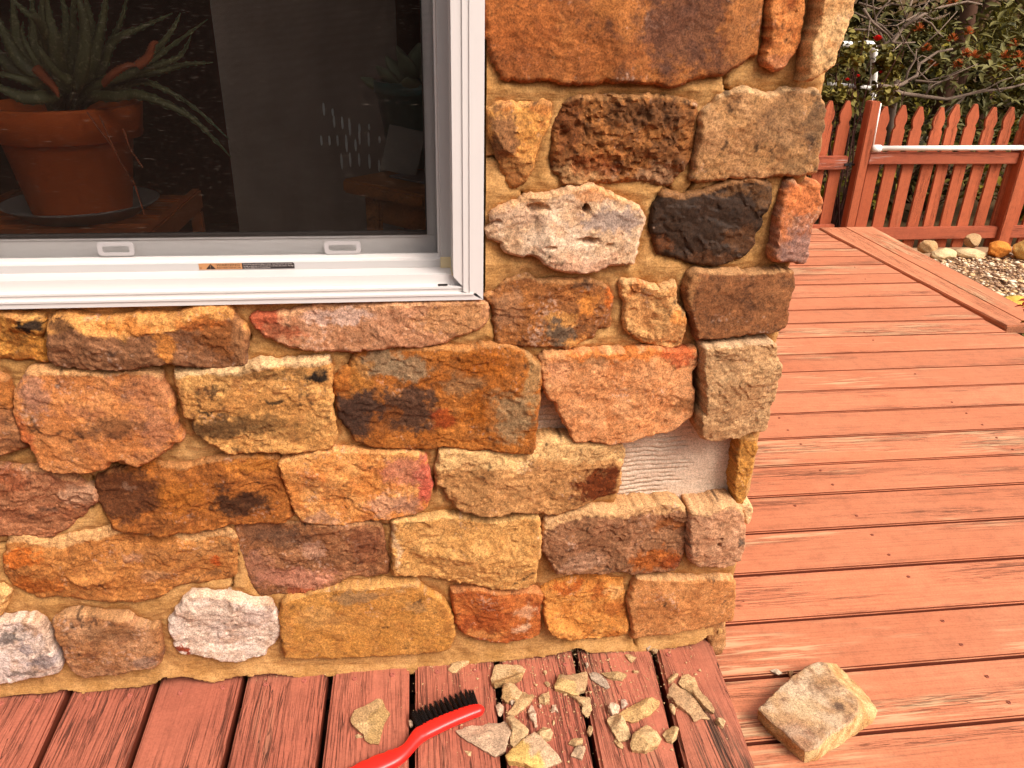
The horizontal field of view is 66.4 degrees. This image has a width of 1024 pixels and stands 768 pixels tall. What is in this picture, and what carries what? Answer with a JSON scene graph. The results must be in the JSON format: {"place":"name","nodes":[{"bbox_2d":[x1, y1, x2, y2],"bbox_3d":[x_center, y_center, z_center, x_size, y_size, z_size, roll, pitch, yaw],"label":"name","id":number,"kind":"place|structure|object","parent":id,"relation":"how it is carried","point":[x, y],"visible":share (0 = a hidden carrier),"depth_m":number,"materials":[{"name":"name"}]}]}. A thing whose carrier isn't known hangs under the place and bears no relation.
{"place":"outdoors","nodes":[
{"label":"outdoors","id":0,"kind":"place"},
{"bbox_2d":[806,0,1023,247],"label":"ground","id":1,"kind":"structure","parent":0,"point":[937,218],"depth_m":7.17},
{"bbox_2d":[0,0,854,717],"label":"stone house","id":2,"kind":"structure","parent":1,"relation":"on","point":[514,398],"depth_m":1.12,"materials":[{"name":"stone"}]},
{"bbox_2d":[0,0,420,231],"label":"room","id":3,"kind":"object","parent":2,"relation":"in","point":[219,104],"depth_m":3.56,"materials":[{"name":"brown wood"}]},
{"bbox_2d":[0,189,205,233],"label":"plant stand","id":4,"kind":"object","parent":3,"relation":"on","point":[173,209],"visible":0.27,"depth_m":1.32,"materials":[{"name":"orange wood"}]},
{"bbox_2d":[0,186,159,226],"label":"saucer","id":5,"kind":"object","parent":4,"relation":"on","point":[135,203],"visible":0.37,"depth_m":1.27,"materials":[{"name":"grey plastic"}]},
{"bbox_2d":[0,99,142,215],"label":"flower pot","id":6,"kind":"object","parent":5,"relation":"on","point":[108,150],"visible":0.49,"depth_m":1.22,"materials":[{"name":"ceramic"}]},
{"bbox_2d":[0,0,230,214],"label":"aloe plant","id":7,"kind":"object","parent":6,"relation":"in","point":[112,73],"visible":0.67,"depth_m":1.16,"materials":[{"name":"green plant"}]},
{"bbox_2d":[210,0,403,230],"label":"curtain","id":8,"kind":"object","parent":3,"relation":"hanging from","point":[376,146],"visible":0.28,"depth_m":1.55,"materials":[{"name":"grey fabric"}]},
{"bbox_2d":[343,169,425,229],"bbox_3d":[-0.087,-0.067,1.548,0.190,0.709,0.420,20,31,33],"label":"side table","id":9,"kind":"object","parent":3,"relation":"on","point":[396,196],"visible":0.26,"depth_m":1.28,"materials":[{"name":"brown wood"}]},
{"bbox_2d":[373,78,423,168],"bbox_3d":[-0.160,-0.461,1.382,0.160,0.140,0.160,-2,26,-7],"label":"flower pot","id":10,"kind":"object","parent":9,"relation":"on","point":[401,95],"visible":0.32,"depth_m":1.31,"materials":[{"name":"grey ceramic"}]},
{"bbox_2d":[360,43,421,89],"bbox_3d":[-0.158,-0.548,1.356,0.178,0.084,0.158,-20,33,-37],"label":"succulent plant","id":11,"kind":"object","parent":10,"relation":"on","point":[406,67],"visible":0.38,"depth_m":1.31,"materials":[{"name":"green plant"}]},
{"bbox_2d":[380,125,422,174],"bbox_3d":[-0.184,-0.394,1.323,0.074,0.079,0.028,8,26,14],"label":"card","id":12,"kind":"object","parent":9,"relation":"on","point":[407,154],"visible":0.64,"depth_m":1.32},
{"bbox_2d":[0,0,484,308],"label":"window","id":13,"kind":"structure","parent":2,"relation":"in","point":[136,267],"depth_m":1.04,"materials":[{"name":"white plastic"}]},
{"bbox_2d":[320,103,380,171],"bbox_3d":[-0.304,-0.463,1.473,0.112,0.126,0.004,-2,26,-7],"label":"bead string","id":14,"kind":"object","parent":2,"relation":"hanging from","point":[355,142],"visible":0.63,"depth_m":1.48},
{"bbox_2d":[823,40,877,99],"bbox_3d":[2.297,-1.831,5.737,0.702,1.269,0.103,-2,26,-7],"label":"pipe trellis","id":15,"kind":"object","parent":1,"relation":"on","point":[875,75],"visible":0.3,"depth_m":5.56,"materials":[{"name":"white plastic"}]},
{"bbox_2d":[806,118,897,219],"bbox_3d":[2.494,-1.738,6.300,1.167,0.837,0.756,-2,26,-7],"label":"bush","id":16,"kind":"object","parent":1,"relation":"on","point":[824,179],"visible":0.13,"depth_m":6.23,"materials":[{"name":"green plant"}]},
{"bbox_2d":[807,24,910,226],"bbox_3d":[2.394,-1.764,5.554,0.876,1.434,0.495,-2,26,-7],"label":"rose bush","id":17,"kind":"object","parent":1,"relation":"on","point":[839,95],"visible":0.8,"depth_m":5.38,"materials":[{"name":"green plant"}]},
{"bbox_2d":[716,227,1023,767],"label":"deck","id":18,"kind":"structure","parent":1,"relation":"on","point":[881,563],"depth_m":1.93,"materials":[{"name":"paint"}]},
{"bbox_2d":[0,638,754,767],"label":"deck step","id":19,"kind":"object","parent":18,"relation":"on","point":[283,721],"visible":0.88,"depth_m":1.27,"materials":[{"name":"red paint"}]},
{"bbox_2d":[351,698,389,744],"bbox_3d":[-0.222,0.545,1.264,0.065,0.013,0.081,-17,31,-33],"label":"stone chip","id":20,"kind":"object","parent":19,"relation":"on","point":[368,721],"visible":1,"depth_m":1.26,"materials":[{"name":"stone"}]},
{"bbox_2d":[349,688,484,767],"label":"scrub brush","id":21,"kind":"object","parent":19,"relation":"on","point":[429,723],"visible":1,"depth_m":1.25,"materials":[{"name":"red plastic"}]},
{"bbox_2d":[448,660,468,672],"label":"stone chip","id":22,"kind":"object","parent":19,"relation":"on","point":[456,667],"visible":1,"depth_m":1.38,"materials":[{"name":"stone"}]},
{"bbox_2d":[456,720,511,757],"bbox_3d":[-0.043,0.562,1.239,0.091,0.012,0.068,-2,26,-7],"label":"stone chip","id":23,"kind":"object","parent":19,"relation":"on","point":[491,739],"visible":1,"depth_m":1.24,"materials":[{"name":"stone"}]},
{"bbox_2d":[256,647,735,767],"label":"stone crumbs","id":24,"kind":"object","parent":19,"relation":"on","point":[566,694],"visible":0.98,"depth_m":1.34,"materials":[{"name":"beige stone"}]},
{"bbox_2d":[495,703,503,716],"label":"stone chip","id":25,"kind":"object","parent":19,"relation":"on","point":[500,707],"visible":1,"depth_m":1.30,"materials":[{"name":"stone"}]},
{"bbox_2d":[491,664,525,688],"bbox_3d":[-0.006,0.503,1.358,0.063,0.017,0.049,-2,26,-7],"label":"stone chip","id":26,"kind":"object","parent":19,"relation":"on","point":[503,674],"visible":1,"depth_m":1.36,"materials":[{"name":"stone"}]},
{"bbox_2d":[501,682,521,703],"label":"stone chip","id":27,"kind":"object","parent":19,"relation":"on","point":[510,691],"visible":1,"depth_m":1.32,"materials":[{"name":"stone"}]},
{"bbox_2d":[506,714,528,747],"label":"stone chip","id":28,"kind":"object","parent":19,"relation":"on","point":[519,731],"visible":1,"depth_m":1.25,"materials":[{"name":"stone"}]},
{"bbox_2d":[507,692,533,715],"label":"stone chip","id":29,"kind":"object","parent":19,"relation":"on","point":[523,702],"visible":1,"depth_m":1.30,"materials":[{"name":"stone"}]},
{"bbox_2d":[528,705,537,727],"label":"stone chip","id":30,"kind":"object","parent":19,"relation":"on","point":[532,714],"visible":1,"depth_m":1.28,"materials":[{"name":"stone"}]},
{"bbox_2d":[505,732,561,767],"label":"stone chip","id":31,"kind":"object","parent":19,"relation":"on","point":[534,750],"visible":1,"depth_m":1.21,"materials":[{"name":"stone"}]},
{"bbox_2d":[539,692,549,704],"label":"stone chip","id":32,"kind":"object","parent":19,"relation":"on","point":[544,698],"visible":1,"depth_m":1.31,"materials":[{"name":"stone"}]},
{"bbox_2d":[537,727,552,741],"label":"stone chip","id":33,"kind":"object","parent":19,"relation":"on","point":[545,734],"visible":1,"depth_m":1.25,"materials":[{"name":"stone"}]},
{"bbox_2d":[551,705,557,712],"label":"stone chip","id":34,"kind":"object","parent":19,"relation":"on","point":[554,708],"visible":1,"depth_m":1.29,"materials":[{"name":"stone"}]},
{"bbox_2d":[554,671,587,696],"bbox_3d":[0.103,0.513,1.341,0.062,0.018,0.052,-2,26,-7],"label":"stone chip","id":35,"kind":"object","parent":19,"relation":"on","point":[572,685],"visible":1,"depth_m":1.33,"materials":[{"name":"stone"}]},
{"bbox_2d":[569,738,582,746],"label":"stone chip","id":36,"kind":"object","parent":19,"relation":"on","point":[574,742],"visible":1,"depth_m":1.24,"materials":[{"name":"stone"}]},
{"bbox_2d":[571,745,585,760],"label":"stone chip","id":37,"kind":"object","parent":19,"relation":"on","point":[578,752],"visible":1,"depth_m":1.22,"materials":[{"name":"stone"}]},
{"bbox_2d":[572,696,591,717],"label":"stone chip","id":38,"kind":"object","parent":19,"relation":"on","point":[584,703],"visible":1,"depth_m":1.31,"materials":[{"name":"stone"}]},
{"bbox_2d":[587,726,592,736],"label":"stone chip","id":39,"kind":"object","parent":19,"relation":"on","point":[589,730],"visible":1,"depth_m":1.26,"materials":[{"name":"stone"}]},
{"bbox_2d":[589,672,609,688],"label":"stone chip","id":40,"kind":"object","parent":19,"relation":"on","point":[598,679],"visible":1,"depth_m":1.36,"materials":[{"name":"stone"}]},
{"bbox_2d":[601,671,626,680],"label":"stone chip","id":41,"kind":"object","parent":19,"relation":"on","point":[616,675],"visible":1,"depth_m":1.36,"materials":[{"name":"stone"}]},
{"bbox_2d":[608,702,619,715],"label":"stone chip","id":42,"kind":"object","parent":19,"relation":"on","point":[613,708],"visible":1,"depth_m":1.29,"materials":[{"name":"stone"}]},
{"bbox_2d":[614,738,622,749],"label":"stone chip","id":43,"kind":"object","parent":19,"relation":"on","point":[619,744],"visible":1,"depth_m":1.24,"materials":[{"name":"stone"}]},
{"bbox_2d":[607,713,630,741],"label":"stone chip","id":44,"kind":"object","parent":19,"relation":"on","point":[617,725],"visible":1,"depth_m":1.26,"materials":[{"name":"stone"}]},
{"bbox_2d":[621,699,627,708],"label":"stone chip","id":45,"kind":"object","parent":19,"relation":"on","point":[624,703],"visible":1,"depth_m":1.31,"materials":[{"name":"stone"}]},
{"bbox_2d":[625,654,635,662],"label":"stone chip","id":46,"kind":"object","parent":19,"relation":"on","point":[630,658],"visible":1,"depth_m":1.41,"materials":[{"name":"stone"}]},
{"bbox_2d":[619,697,659,722],"bbox_3d":[0.215,0.540,1.298,0.078,0.012,0.031,-14,29,-29],"label":"stone chip","id":47,"kind":"object","parent":19,"relation":"on","point":[641,710],"visible":1,"depth_m":1.29,"materials":[{"name":"stone"}]},
{"bbox_2d":[630,725,661,753],"bbox_3d":[0.212,0.563,1.239,0.040,0.021,0.058,21,32,35],"label":"stone chip","id":48,"kind":"object","parent":19,"relation":"on","point":[646,739],"visible":1,"depth_m":1.23,"materials":[{"name":"stone"}]},
{"bbox_2d":[651,648,657,653],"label":"stone chip","id":49,"kind":"object","parent":19,"relation":"on","point":[654,650],"visible":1,"depth_m":1.42,"materials":[{"name":"stone"}]},
{"bbox_2d":[662,726,678,743],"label":"stone chip","id":50,"kind":"object","parent":19,"relation":"on","point":[669,735],"visible":1,"depth_m":1.25,"materials":[{"name":"stone"}]},
{"bbox_2d":[669,703,675,715],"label":"stone chip","id":51,"kind":"object","parent":19,"relation":"on","point":[672,708],"visible":1,"depth_m":1.30,"materials":[{"name":"stone"}]},
{"bbox_2d":[668,673,677,683],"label":"stone chip","id":52,"kind":"object","parent":19,"relation":"on","point":[673,677],"visible":1,"depth_m":1.36,"materials":[{"name":"stone"}]},
{"bbox_2d":[667,683,709,721],"bbox_3d":[0.293,0.535,1.314,0.038,0.010,0.090,-14,29,-28],"label":"stone chip","id":53,"kind":"object","parent":19,"relation":"on","point":[685,701],"visible":1,"depth_m":1.31,"materials":[{"name":"stone"}]},
{"bbox_2d":[679,674,714,713],"bbox_3d":[0.312,0.525,1.330,0.034,0.015,0.089,-6,26,-15],"label":"stone chip","id":54,"kind":"object","parent":19,"relation":"on","point":[688,683],"visible":1,"depth_m":1.33,"materials":[{"name":"stone"}]},
{"bbox_2d":[715,717,725,727],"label":"stone chip","id":55,"kind":"object","parent":19,"relation":"on","point":[720,722],"visible":1,"depth_m":1.28,"materials":[{"name":"stone"}]},
{"bbox_2d":[770,669,782,674],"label":"stone chip","id":56,"kind":"object","parent":18,"relation":"on","point":[777,671],"visible":1,"depth_m":1.45,"materials":[{"name":"stone"}]},
{"bbox_2d":[757,662,876,762],"bbox_3d":[0.541,0.559,1.374,0.238,0.034,0.138,-14,30,-29],"label":"fallen stone","id":57,"kind":"object","parent":18,"relation":"on","point":[816,711],"visible":1,"depth_m":1.34,"materials":[{"name":"stone"}]},
{"bbox_2d":[1015,298,1023,335],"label":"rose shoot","id":58,"kind":"object","parent":18,"relation":"on","point":[1022,321],"visible":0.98,"depth_m":3.11,"materials":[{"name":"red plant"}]},
{"bbox_2d":[823,3,942,176],"bbox_3d":[3.007,-2.744,7.317,1.922,1.798,1.283,-2,26,-7],"label":"bush","id":59,"kind":"object","parent":1,"relation":"on","point":[912,73],"visible":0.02,"depth_m":7.07,"materials":[{"name":"green plant"}]},
{"bbox_2d":[824,0,1023,140],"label":"woods","id":60,"kind":"object","parent":1,"relation":"on","point":[952,10],"visible":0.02,"depth_m":10.05,"materials":[{"name":"green plant"}]},
{"bbox_2d":[825,0,1023,200],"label":"rhododendron","id":61,"kind":"object","parent":1,"relation":"on","point":[918,53],"visible":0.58,"depth_m":6.41,"materials":[{"name":"green plant"}]},
{"bbox_2d":[840,100,1023,247],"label":"picket fence","id":62,"kind":"object","parent":1,"relation":"on","point":[1005,216],"visible":0.82,"depth_m":5.30,"materials":[{"name":"red paint"}]},
{"bbox_2d":[810,101,854,228],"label":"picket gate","id":63,"kind":"structure","parent":62,"relation":"attached to","point":[834,163],"depth_m":5.15,"materials":[{"name":"red paint"}]},
{"bbox_2d":[871,103,1023,151],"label":"white pipe","id":64,"kind":"object","parent":62,"relation":"on","point":[877,148],"visible":1,"depth_m":5.16,"materials":[{"name":"plastic"}]},
{"bbox_2d":[870,109,995,220],"bbox_3d":[3.389,-1.782,6.397,1.226,0.914,0.622,-6,27,-16],"label":"bush","id":65,"kind":"object","parent":1,"relation":"on","point":[912,186],"visible":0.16,"depth_m":6.36,"materials":[{"name":"green plant"}]},
{"bbox_2d":[912,0,978,177],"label":"tree","id":66,"kind":"object","parent":1,"relation":"on","point":[966,13],"visible":0.26,"depth_m":7.03,"materials":[{"name":"brown plant"}]},
{"bbox_2d":[885,27,1023,182],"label":"bush","id":67,"kind":"object","parent":1,"relation":"on","point":[1013,91],"visible":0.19,"depth_m":7.49,"materials":[{"name":"green plant"}]},
{"bbox_2d":[913,246,1023,296],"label":"gravel bed","id":68,"kind":"object","parent":1,"relation":"on","point":[984,249],"depth_m":5.09,"materials":[{"name":"beige gravel"}]},
{"bbox_2d":[917,240,937,253],"bbox_3d":[2.790,-0.916,5.247,0.135,0.100,0.094,-6,27,-16],"label":"edging stone","id":69,"kind":"object","parent":68,"relation":"on","point":[926,246],"visible":0.94,"depth_m":5.22,"materials":[{"name":"stone"}]},
{"bbox_2d":[930,248,956,261],"bbox_3d":[2.869,-0.858,5.203,0.187,0.088,0.106,-4,26,-11],"label":"edging stone","id":70,"kind":"object","parent":68,"relation":"on","point":[944,254],"visible":0.96,"depth_m":5.17,"materials":[{"name":"stone"}]},
{"bbox_2d":[955,248,986,257],"bbox_3d":[3.078,-0.879,5.261,0.218,0.062,0.094,2,26,0],"label":"edging stone","id":71,"kind":"object","parent":68,"relation":"on","point":[971,253],"visible":0.9,"depth_m":5.23,"materials":[{"name":"stone"}]},
{"bbox_2d":[964,233,980,247],"bbox_3d":[3.161,-0.984,5.366,0.123,0.091,0.097,-17,31,-33],"label":"edging stone","id":72,"kind":"object","parent":68,"relation":"on","point":[972,240],"visible":1,"depth_m":5.33,"materials":[{"name":"stone"}]},
{"bbox_2d":[987,240,1011,257],"bbox_3d":[3.277,-0.903,5.264,0.161,0.120,0.122,4,26,5],"label":"edging stone","id":73,"kind":"object","parent":68,"relation":"on","point":[998,249],"visible":0.99,"depth_m":5.22,"materials":[{"name":"stone"}]},
{"bbox_2d":[1005,295,1023,306],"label":"edging stone","id":74,"kind":"object","parent":68,"relation":"on","point":[1015,298],"visible":0.34,"depth_m":4.31,"materials":[{"name":"stone"}]},
{"bbox_2d":[1012,240,1023,259],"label":"edging stone","id":75,"kind":"object","parent":68,"relation":"on","point":[1018,250],"visible":0.95,"depth_m":5.20,"materials":[{"name":"stone"}]},
{"bbox_2d":[921,0,1023,93],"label":"pine tree","id":76,"kind":"object","parent":1,"relation":"on","point":[981,26],"visible":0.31,"depth_m":7.45,"materials":[{"name":"green plant"}]},
{"bbox_2d":[959,117,1023,220],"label":"bush","id":77,"kind":"object","parent":1,"relation":"on","point":[1001,173],"visible":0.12,"depth_m":6.46,"materials":[{"name":"green plant"}]},
{"bbox_2d":[974,0,1021,142],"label":"tree","id":78,"kind":"object","parent":1,"relation":"on","point":[982,116],"visible":0.06,"depth_m":9.88,"materials":[{"name":"plant"}]},
{"bbox_2d":[984,17,1023,131],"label":"bush","id":79,"kind":"object","parent":1,"relation":"on","point":[1007,65],"visible":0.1,"depth_m":7.98,"materials":[{"name":"green plant"}]}
]}

